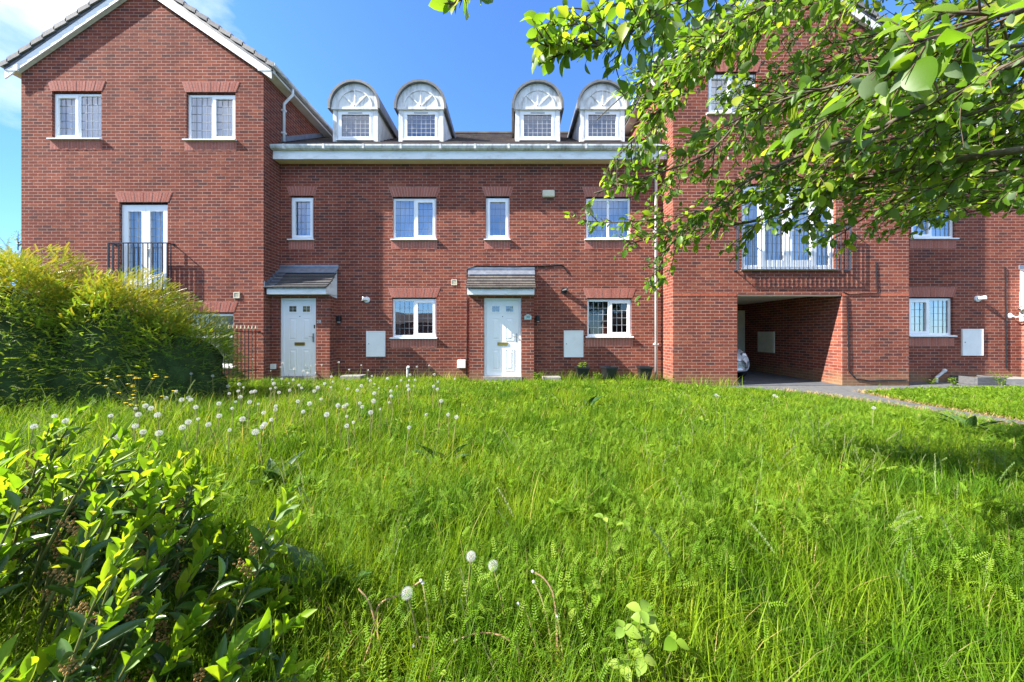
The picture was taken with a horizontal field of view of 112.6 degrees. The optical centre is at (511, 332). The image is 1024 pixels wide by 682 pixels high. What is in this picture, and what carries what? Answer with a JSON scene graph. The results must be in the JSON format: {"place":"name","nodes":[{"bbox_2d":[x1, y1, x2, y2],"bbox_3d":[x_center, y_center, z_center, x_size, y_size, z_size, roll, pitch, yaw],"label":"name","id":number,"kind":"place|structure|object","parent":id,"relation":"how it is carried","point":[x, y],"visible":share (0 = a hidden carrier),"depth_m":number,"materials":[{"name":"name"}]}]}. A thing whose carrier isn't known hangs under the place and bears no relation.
{"place":"outdoors","nodes":[
{"label":"outdoors","id":0,"kind":"place"},
{"bbox_2d":[0,0,1023,284],"label":"sky","id":1,"kind":"structure","parent":0,"point":[478,63],"materials":[{"name":"blue"}]},
{"bbox_2d":[0,369,1023,681],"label":"ground","id":2,"kind":"structure","parent":0,"point":[599,612],"depth_m":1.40,"materials":[{"name":"green plant"}]},
{"bbox_2d":[0,230,20,285],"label":"background tree","id":3,"kind":"object","parent":2,"relation":"on","point":[18,241],"visible":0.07,"depth_m":11.12,"materials":[{"name":"green plant"}]},
{"bbox_2d":[24,424,37,472],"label":"dandelion","id":4,"kind":"object","parent":2,"relation":"on","point":[33,425],"visible":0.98,"depth_m":2.63,"materials":[{"name":"plant"}]},
{"bbox_2d":[97,375,143,423],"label":"yellow wildflower","id":5,"kind":"object","parent":2,"relation":"on","point":[131,406],"visible":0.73,"depth_m":3.89,"materials":[{"name":"green plant"}]},
{"bbox_2d":[0,239,257,415],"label":"hedge","id":6,"kind":"object","parent":2,"relation":"on","point":[56,340],"visible":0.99,"depth_m":5.02,"materials":[{"name":"green plant"}]},
{"bbox_2d":[131,423,138,441],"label":"dandelion","id":7,"kind":"object","parent":2,"relation":"on","point":[134,429],"visible":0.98,"depth_m":2.96,"materials":[{"name":"white plant"}]},
{"bbox_2d":[127,374,166,419],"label":"yellow wildflower","id":8,"kind":"object","parent":2,"relation":"on","point":[134,390],"visible":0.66,"depth_m":4.06,"materials":[{"name":"green plant"}]},
{"bbox_2d":[154,412,160,442],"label":"dandelion","id":9,"kind":"object","parent":2,"relation":"on","point":[156,414],"visible":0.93,"depth_m":3.26,"materials":[{"name":"white plant"}]},
{"bbox_2d":[0,406,316,681],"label":"laurel bush","id":10,"kind":"object","parent":2,"relation":"on","point":[80,519],"visible":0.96,"depth_m":1.13,"materials":[{"name":"green plant"}]},
{"bbox_2d":[155,430,162,457],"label":"dandelion","id":11,"kind":"object","parent":2,"relation":"on","point":[158,435],"visible":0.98,"depth_m":2.86,"materials":[{"name":"white plant"}]},
{"bbox_2d":[143,390,175,421],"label":"yellow wildflower","id":12,"kind":"object","parent":2,"relation":"on","point":[166,405],"visible":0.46,"depth_m":4.22,"materials":[{"name":"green plant"}]},
{"bbox_2d":[0,0,332,380],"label":"gabled house","id":13,"kind":"structure","parent":2,"relation":"on","point":[152,131],"depth_m":8.40,"materials":[{"name":"red brick"}]},
{"bbox_2d":[46,81,105,149],"bbox_3d":[-10.711,-5.344,8.493,1.442,1.695,0.309,0,0,0],"label":"window","id":14,"kind":"structure","parent":13,"relation":"in","point":[77,118],"depth_m":8.46,"materials":[{"name":"white plastic"}]},
{"bbox_2d":[115,192,171,288],"bbox_3d":[-9.061,-2.262,8.507,1.416,2.378,0.314,0,0,0],"label":"french door","id":15,"kind":"structure","parent":13,"relation":"in","point":[140,223],"depth_m":8.45,"materials":[{"name":"white plastic"}]},
{"bbox_2d":[182,82,239,150],"bbox_3d":[-7.405,-5.319,8.493,1.429,1.695,0.309,0,0,0],"label":"window","id":16,"kind":"structure","parent":13,"relation":"in","point":[212,123],"depth_m":8.46,"materials":[{"name":"white plastic"}]},
{"bbox_2d":[184,302,237,377],"bbox_3d":[-7.443,0.179,8.493,1.404,1.859,0.309,0,0,0],"label":"window","id":17,"kind":"structure","parent":13,"relation":"in","point":[219,306],"depth_m":8.40,"materials":[{"name":"white plastic"}]},
{"bbox_2d":[179,424,189,458],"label":"dandelion","id":18,"kind":"object","parent":2,"relation":"on","point":[185,438],"visible":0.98,"depth_m":2.81,"materials":[{"name":"white plant"}]},
{"bbox_2d":[184,419,190,451],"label":"dandelion","id":19,"kind":"object","parent":2,"relation":"on","point":[188,430],"visible":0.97,"depth_m":3.10,"materials":[{"name":"white plant"}]},
{"bbox_2d":[193,405,199,440],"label":"dandelion","id":20,"kind":"object","parent":2,"relation":"on","point":[196,408],"visible":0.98,"depth_m":3.28,"materials":[{"name":"plant"}]},
{"bbox_2d":[205,422,215,444],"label":"dandelion","id":21,"kind":"object","parent":2,"relation":"on","point":[207,424],"visible":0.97,"depth_m":3.15,"materials":[{"name":"white plant"}]},
{"bbox_2d":[216,413,221,452],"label":"dandelion","id":22,"kind":"object","parent":2,"relation":"on","point":[218,426],"visible":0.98,"depth_m":3.26,"materials":[{"name":"white plant"}]},
{"bbox_2d":[190,324,260,383],"bbox_3d":[-6.190,0.512,7.472,0.067,1.375,1.844,0,0,0],"label":"garden railing","id":23,"kind":"object","parent":2,"relation":"on","point":[244,331],"visible":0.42,"depth_m":7.92,"materials":[{"name":"black metal"}]},
{"bbox_2d":[226,428,231,472],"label":"dandelion","id":24,"kind":"object","parent":2,"relation":"on","point":[228,430],"visible":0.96,"depth_m":2.77,"materials":[{"name":"plant"}]},
{"bbox_2d":[230,407,234,456],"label":"dandelion","id":25,"kind":"object","parent":2,"relation":"on","point":[233,426],"visible":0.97,"depth_m":3.25,"materials":[{"name":"green plant"}]},
{"bbox_2d":[247,401,251,439],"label":"dandelion","id":26,"kind":"object","parent":2,"relation":"on","point":[250,402],"visible":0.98,"depth_m":3.52,"materials":[{"name":"plant"}]},
{"bbox_2d":[4,378,495,461],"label":"dandelions","id":27,"kind":"object","parent":2,"relation":"on","point":[261,410],"visible":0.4,"depth_m":4.32,"materials":[{"name":"green plant"}]},
{"bbox_2d":[251,429,263,474],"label":"dandelion","id":28,"kind":"object","parent":2,"relation":"on","point":[258,442],"visible":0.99,"depth_m":2.68,"materials":[{"name":"white plant"}]},
{"bbox_2d":[258,425,264,477],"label":"dandelion","id":29,"kind":"object","parent":2,"relation":"on","point":[260,447],"visible":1,"depth_m":2.73,"materials":[{"name":"white plant"}]},
{"bbox_2d":[245,450,304,488],"bbox_3d":[-1.754,1.085,2.602,0.299,0.270,0.462,0,0,-13],"label":"dock plant","id":30,"kind":"object","parent":2,"relation":"on","point":[268,469],"visible":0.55,"depth_m":2.58,"materials":[{"name":"green plant"}]},
{"bbox_2d":[257,543,371,599],"bbox_3d":[-0.844,1.083,1.459,0.522,0.275,0.268,0,0,9],"label":"dock plant","id":31,"kind":"object","parent":2,"relation":"on","point":[318,584],"visible":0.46,"depth_m":1.47,"materials":[{"name":"green plant"}]},
{"bbox_2d":[324,412,328,458],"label":"dandelion","id":32,"kind":"object","parent":2,"relation":"on","point":[325,415],"visible":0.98,"depth_m":3.03,"materials":[{"name":"white plant"}]},
{"bbox_2d":[307,598,356,647],"bbox_3d":[-0.699,1.183,1.341,0.303,0.187,0.046,0,0,30],"label":"bare stalk","id":33,"kind":"object","parent":2,"relation":"on","point":[327,607],"visible":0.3,"depth_m":1.35,"materials":[{"name":"green plant"}]},
{"bbox_2d":[335,403,340,439],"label":"dandelion","id":34,"kind":"object","parent":2,"relation":"on","point":[337,404],"visible":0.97,"depth_m":3.38,"materials":[{"name":"white plant"}]},
{"bbox_2d":[344,424,350,478],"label":"dandelion","id":35,"kind":"object","parent":2,"relation":"on","point":[346,425],"visible":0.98,"depth_m":2.68,"materials":[{"name":"white plant"}]},
{"bbox_2d":[340,374,365,381],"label":"paving slab","id":36,"kind":"structure","parent":2,"relation":"on","point":[355,376],"depth_m":8.51,"materials":[{"name":"grey concrete"}]},
{"bbox_2d":[263,79,477,380],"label":"terraced house","id":37,"kind":"structure","parent":2,"relation":"on","point":[368,274],"depth_m":9.00,"materials":[{"name":"red brick"}]},
{"bbox_2d":[284,301,314,375],"bbox_3d":[-5.431,0.147,8.739,0.805,1.926,0.112,0,0,0],"label":"front door","id":38,"kind":"structure","parent":37,"relation":"in","point":[299,316],"depth_m":8.74,"materials":[{"name":"white plastic"}]},
{"bbox_2d":[286,186,316,248],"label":"window","id":39,"kind":"structure","parent":37,"relation":"in","point":[302,208],"depth_m":9.04,"materials":[{"name":"white plastic"}]},
{"bbox_2d":[388,288,439,347],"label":"window","id":40,"kind":"structure","parent":37,"relation":"in","point":[414,309],"depth_m":9.06,"materials":[{"name":"white plastic"}]},
{"bbox_2d":[389,187,439,248],"bbox_3d":[-2.570,-3.013,9.093,1.367,1.641,0.309,0,0,0],"label":"window","id":41,"kind":"structure","parent":37,"relation":"in","point":[414,220],"depth_m":9.06,"materials":[{"name":"white plastic"}]},
{"bbox_2d":[368,410,372,450],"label":"dandelion","id":42,"kind":"object","parent":2,"relation":"on","point":[370,421],"visible":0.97,"depth_m":3.25,"materials":[{"name":"white plant"}]},
{"bbox_2d":[371,399,374,434],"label":"dandelion","id":43,"kind":"object","parent":2,"relation":"on","point":[373,401],"visible":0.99,"depth_m":3.61,"materials":[{"name":"white plant"}]},
{"bbox_2d":[358,588,389,681],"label":"bare stalk","id":44,"kind":"object","parent":2,"relation":"on","point":[374,621],"visible":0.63,"depth_m":1.24,"materials":[{"name":"plant"}]},
{"bbox_2d":[366,579,421,670],"bbox_3d":[-0.446,1.096,1.278,0.210,0.315,0.048,0,0,-23],"label":"bare stalk","id":45,"kind":"object","parent":2,"relation":"on","point":[420,580],"visible":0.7,"depth_m":1.28,"materials":[{"name":"plant"}]},
{"bbox_2d":[403,427,410,480],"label":"dandelion","id":46,"kind":"object","parent":2,"relation":"on","point":[406,447],"visible":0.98,"depth_m":2.57,"materials":[{"name":"green plant"}]},
{"bbox_2d":[406,366,409,376],"bbox_3d":[-2.707,1.065,8.878,0.073,0.409,0.109,0,0,-34],"label":"standpipe","id":47,"kind":"object","parent":2,"relation":"on","point":[407,370],"visible":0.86,"depth_m":8.88,"materials":[{"name":"white plastic"}]},
{"bbox_2d":[401,586,423,669],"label":"dandelion","id":48,"kind":"object","parent":2,"relation":"on","point":[408,599],"visible":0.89,"depth_m":1.20,"materials":[{"name":"white plant"}]},
{"bbox_2d":[412,636,434,681],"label":"bare stalk","id":49,"kind":"object","parent":2,"relation":"on","point":[413,645],"visible":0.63,"depth_m":1.20,"materials":[{"name":"plant"}]},
{"bbox_2d":[421,581,429,644],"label":"bare stalk","id":50,"kind":"object","parent":2,"relation":"on","point":[422,582],"visible":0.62,"depth_m":1.27,"materials":[{"name":"plant"}]},
{"bbox_2d":[437,399,442,441],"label":"dandelion","id":51,"kind":"object","parent":2,"relation":"on","point":[441,400],"visible":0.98,"depth_m":3.54,"materials":[{"name":"plant"}]},
{"bbox_2d":[415,443,470,467],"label":"dock plant","id":52,"kind":"object","parent":2,"relation":"on","point":[457,449],"visible":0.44,"depth_m":2.93,"materials":[{"name":"green plant"}]},
{"bbox_2d":[465,551,475,615],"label":"dandelion","id":53,"kind":"object","parent":2,"relation":"on","point":[470,556],"visible":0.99,"depth_m":1.40,"materials":[{"name":"white plant"}]},
{"bbox_2d":[453,632,525,673],"bbox_3d":[-0.078,1.172,1.240,0.276,0.155,0.019,0,0,6],"label":"bare stalk","id":54,"kind":"object","parent":2,"relation":"on","point":[496,634],"visible":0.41,"depth_m":1.24,"materials":[{"name":"brown plant"}]},
{"bbox_2d":[488,559,507,650],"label":"dandelion","id":55,"kind":"object","parent":2,"relation":"on","point":[490,564],"visible":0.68,"depth_m":1.34,"materials":[{"name":"white plant"}]},
{"bbox_2d":[0,380,1023,681],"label":"meadow weeds","id":56,"kind":"object","parent":2,"relation":"on","point":[766,486],"visible":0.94,"depth_m":1.92,"materials":[{"name":"green plant"}]},
{"bbox_2d":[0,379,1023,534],"bbox_3d":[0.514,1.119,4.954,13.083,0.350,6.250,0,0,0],"label":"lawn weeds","id":57,"kind":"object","parent":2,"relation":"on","point":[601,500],"visible":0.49,"depth_m":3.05,"materials":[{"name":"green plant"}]},
{"bbox_2d":[6,382,1023,681],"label":"dry stems","id":58,"kind":"object","parent":2,"relation":"on","point":[646,574],"visible":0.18,"depth_m":1.57,"materials":[{"name":"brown plant"}]},
{"bbox_2d":[30,376,1022,665],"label":"grass seed heads","id":59,"kind":"object","parent":2,"relation":"on","point":[674,478],"depth_m":2.52,"materials":[{"name":"green plant"}]},
{"bbox_2d":[517,602,542,681],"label":"bare stalk","id":60,"kind":"object","parent":2,"relation":"on","point":[518,603],"visible":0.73,"depth_m":1.26,"materials":[{"name":"brown plant"}]},
{"bbox_2d":[532,580,552,674],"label":"bare stalk","id":61,"kind":"object","parent":2,"relation":"on","point":[546,618],"visible":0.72,"depth_m":1.26,"materials":[{"name":"plant"}]},
{"bbox_2d":[531,570,558,675],"bbox_3d":[0.140,1.074,1.279,0.056,0.300,0.163,0,0,-33],"label":"bare stalk","id":62,"kind":"object","parent":2,"relation":"on","point":[532,571],"visible":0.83,"depth_m":1.28,"materials":[{"name":"plant"}]},
{"bbox_2d":[542,375,560,381],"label":"paving slab","id":63,"kind":"structure","parent":2,"relation":"on","point":[552,376],"depth_m":8.50,"materials":[{"name":"grey concrete"}]},
{"bbox_2d":[556,614,563,676],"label":"bare stalk","id":64,"kind":"object","parent":2,"relation":"on","point":[561,640],"visible":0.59,"depth_m":1.23,"materials":[{"name":"green plant"}]},
{"bbox_2d":[461,79,668,381],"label":"terraced house","id":65,"kind":"structure","parent":2,"relation":"on","point":[548,287],"depth_m":9.00,"materials":[{"name":"red brick"}]},
{"bbox_2d":[482,187,512,248],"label":"window","id":66,"kind":"structure","parent":65,"relation":"in","point":[497,209],"depth_m":9.04,"materials":[{"name":"white plastic"}]},
{"bbox_2d":[487,301,518,375],"bbox_3d":[-0.240,0.147,8.739,0.818,1.926,0.112,0,0,0],"label":"front door","id":67,"kind":"structure","parent":65,"relation":"in","point":[502,316],"depth_m":8.74,"materials":[{"name":"white plastic"}]},
{"bbox_2d":[582,187,632,248],"bbox_3d":[2.543,-3.013,9.092,1.394,1.641,0.308,0,0,0],"label":"window","id":68,"kind":"structure","parent":65,"relation":"in","point":[615,209],"depth_m":9.06,"materials":[{"name":"white plastic"}]},
{"bbox_2d":[583,288,635,346],"bbox_3d":[2.571,-0.395,9.034,1.394,1.534,0.192,0,0,0],"label":"window","id":69,"kind":"structure","parent":65,"relation":"in","point":[608,320],"depth_m":9.06,"materials":[{"name":"white plastic"}]},
{"bbox_2d":[574,366,589,380],"bbox_3d":[1.791,1.067,8.720,0.336,0.405,0.336,0,0,0],"label":"plant pot","id":70,"kind":"object","parent":2,"relation":"on","point":[583,370],"visible":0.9,"depth_m":8.59,"materials":[{"name":"black plastic"}]},
{"bbox_2d":[567,576,602,641],"bbox_3d":[0.292,1.134,1.379,0.172,0.234,0.117,0,0,-19],"label":"bramble","id":71,"kind":"object","parent":2,"relation":"on","point":[587,581],"visible":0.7,"depth_m":1.38,"materials":[{"name":"green plant"}]},
{"bbox_2d":[583,396,601,408],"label":"dock plant","id":72,"kind":"object","parent":2,"relation":"on","point":[592,399],"visible":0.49,"depth_m":5.22,"materials":[{"name":"green plant"}]},
{"bbox_2d":[600,366,617,380],"bbox_3d":[2.471,1.067,8.720,0.336,0.405,0.336,0,0,-14],"label":"plant pot","id":73,"kind":"object","parent":2,"relation":"on","point":[611,371],"visible":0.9,"depth_m":8.60,"materials":[{"name":"black plastic"}]},
{"bbox_2d":[593,513,630,574],"bbox_3d":[0.496,1.081,1.698,0.177,0.339,0.088,0,0,13],"label":"bramble","id":74,"kind":"object","parent":2,"relation":"on","point":[606,518],"visible":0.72,"depth_m":1.68,"materials":[{"name":"green plant"}]},
{"bbox_2d":[608,599,658,681],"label":"bramble","id":75,"kind":"object","parent":2,"relation":"on","point":[642,615],"visible":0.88,"depth_m":1.12,"materials":[{"name":"green plant"}]},
{"bbox_2d":[636,366,652,380],"bbox_3d":[3.386,1.067,8.720,0.336,0.405,0.336,0,0,6],"label":"plant pot","id":76,"kind":"object","parent":2,"relation":"on","point":[643,370],"visible":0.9,"depth_m":8.59,"materials":[{"name":"black plastic"}]},
{"bbox_2d":[627,621,688,681],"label":"bramble","id":77,"kind":"object","parent":2,"relation":"on","point":[670,643],"visible":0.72,"depth_m":1.11,"materials":[{"name":"green plant"}]},
{"bbox_2d":[428,0,1023,305],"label":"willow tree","id":78,"kind":"object","parent":2,"relation":"on","point":[901,86],"visible":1,"depth_m":1.93,"materials":[{"name":"green plant"}]},
{"bbox_2d":[625,0,908,385],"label":"archway house","id":79,"kind":"structure","parent":2,"relation":"on","point":[781,305],"depth_m":8.40,"materials":[{"name":"red brick"}]},
{"bbox_2d":[706,61,760,124],"bbox_3d":[5.422,-5.892,8.493,1.416,1.557,0.310,0,0,0],"label":"window","id":80,"kind":"structure","parent":79,"relation":"in","point":[716,81],"depth_m":8.44,"materials":[{"name":"white plastic"}]},
{"bbox_2d":[737,310,744,351],"bbox_3d":[7.629,0.270,11.947,0.997,2.080,0.075,0,0,0],"label":"back door","id":81,"kind":"structure","parent":79,"relation":"in","point":[740,313],"depth_m":11.93,"materials":[{"name":"beige plastic"}]},
{"bbox_2d":[738,174,835,268],"bbox_3d":[6.807,-2.716,8.507,2.525,2.378,0.315,0,0,0],"label":"french door","id":82,"kind":"structure","parent":79,"relation":"in","point":[754,212],"depth_m":8.47,"materials":[{"name":"white plastic"}]},
{"bbox_2d":[837,63,887,124],"bbox_3d":[8.627,-5.892,8.493,1.404,1.557,0.309,0,0,0],"label":"window","id":83,"kind":"structure","parent":79,"relation":"in","point":[849,63],"depth_m":8.40,"materials":[{"name":"white plastic"}]},
{"bbox_2d":[750,522,826,551],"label":"dry stalk clump","id":84,"kind":"object","parent":2,"relation":"on","point":[786,534],"visible":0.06,"depth_m":1.94,"materials":[{"name":"plant"}]},
{"bbox_2d":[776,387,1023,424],"bbox_3d":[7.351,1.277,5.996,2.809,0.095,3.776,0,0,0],"label":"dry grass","id":85,"kind":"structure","parent":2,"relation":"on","point":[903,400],"depth_m":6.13,"materials":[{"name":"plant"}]},
{"bbox_2d":[865,385,1023,419],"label":"ground cover","id":86,"kind":"object","parent":2,"relation":"on","point":[965,408],"visible":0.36,"depth_m":6.91,"materials":[{"name":"green plant"}]},
{"bbox_2d":[909,94,1023,381],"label":"terraced house","id":87,"kind":"structure","parent":2,"relation":"on","point":[966,296],"depth_m":9.00,"materials":[{"name":"red brick"}]},
{"bbox_2d":[909,287,957,345],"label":"window","id":88,"kind":"structure","parent":87,"relation":"in","point":[929,318],"depth_m":9.06,"materials":[{"name":"white plastic"}]},
{"bbox_2d":[909,190,959,247],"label":"window","id":89,"kind":"structure","parent":87,"relation":"in","point":[932,238],"depth_m":9.04,"materials":[{"name":"white plastic"}]},
{"bbox_2d":[935,369,946,382],"bbox_3d":[11.171,1.121,8.891,0.279,0.358,0.100,0,0,0],"label":"waste pipe","id":90,"kind":"object","parent":87,"relation":"attached to","point":[943,371],"visible":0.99,"depth_m":8.87,"materials":[{"name":"white plastic"}]},
{"bbox_2d":[936,412,1002,429],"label":"dock plant","id":91,"kind":"object","parent":2,"relation":"on","point":[972,419],"visible":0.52,"depth_m":4.36,"materials":[{"name":"green plant"}]},
{"bbox_2d":[710,370,842,385],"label":"driveway","id":92,"kind":"structure","parent":0,"point":[752,378],"depth_m":9.04,"materials":[{"name":"grey concrete"}]},
{"bbox_2d":[737,348,748,377],"bbox_3d":[5.700,0.565,10.856,2.010,1.460,3.488,0,0,0],"label":"parked car","id":93,"kind":"object","parent":92,"relation":"on","point":[742,363],"visible":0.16,"depth_m":9.17,"materials":[{"name":"silver metal"}]},
{"bbox_2d":[728,382,1023,425],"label":"path","id":94,"kind":"structure","parent":0,"point":[845,391],"depth_m":7.81,"materials":[{"name":"grey concrete"}]},
{"bbox_2d":[921,377,938,383],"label":"wall weed","id":95,"kind":"object","parent":94,"relation":"on","point":[930,382],"depth_m":8.58,"materials":[{"name":"green plant"}]},
{"bbox_2d":[948,377,958,385],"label":"wall weed","id":96,"kind":"object","parent":94,"relation":"on","point":[953,381],"depth_m":8.39,"materials":[{"name":"green plant"}]},
{"bbox_2d":[950,375,1005,384],"bbox_3d":[11.832,1.200,8.685,0.710,0.200,0.530,0,0,0],"label":"raised bed","id":97,"kind":"object","parent":94,"relation":"on","point":[981,380],"visible":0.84,"depth_m":8.46,"materials":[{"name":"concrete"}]},
{"bbox_2d":[989,370,1010,385],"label":"wall weed","id":98,"kind":"object","parent":94,"relation":"on","point":[1002,382],"depth_m":8.29,"materials":[{"name":"green plant"}]},
{"bbox_2d":[1006,377,1023,383],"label":"stone step","id":99,"kind":"object","parent":94,"relation":"on","point":[1015,380],"visible":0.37,"depth_m":8.60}
]}

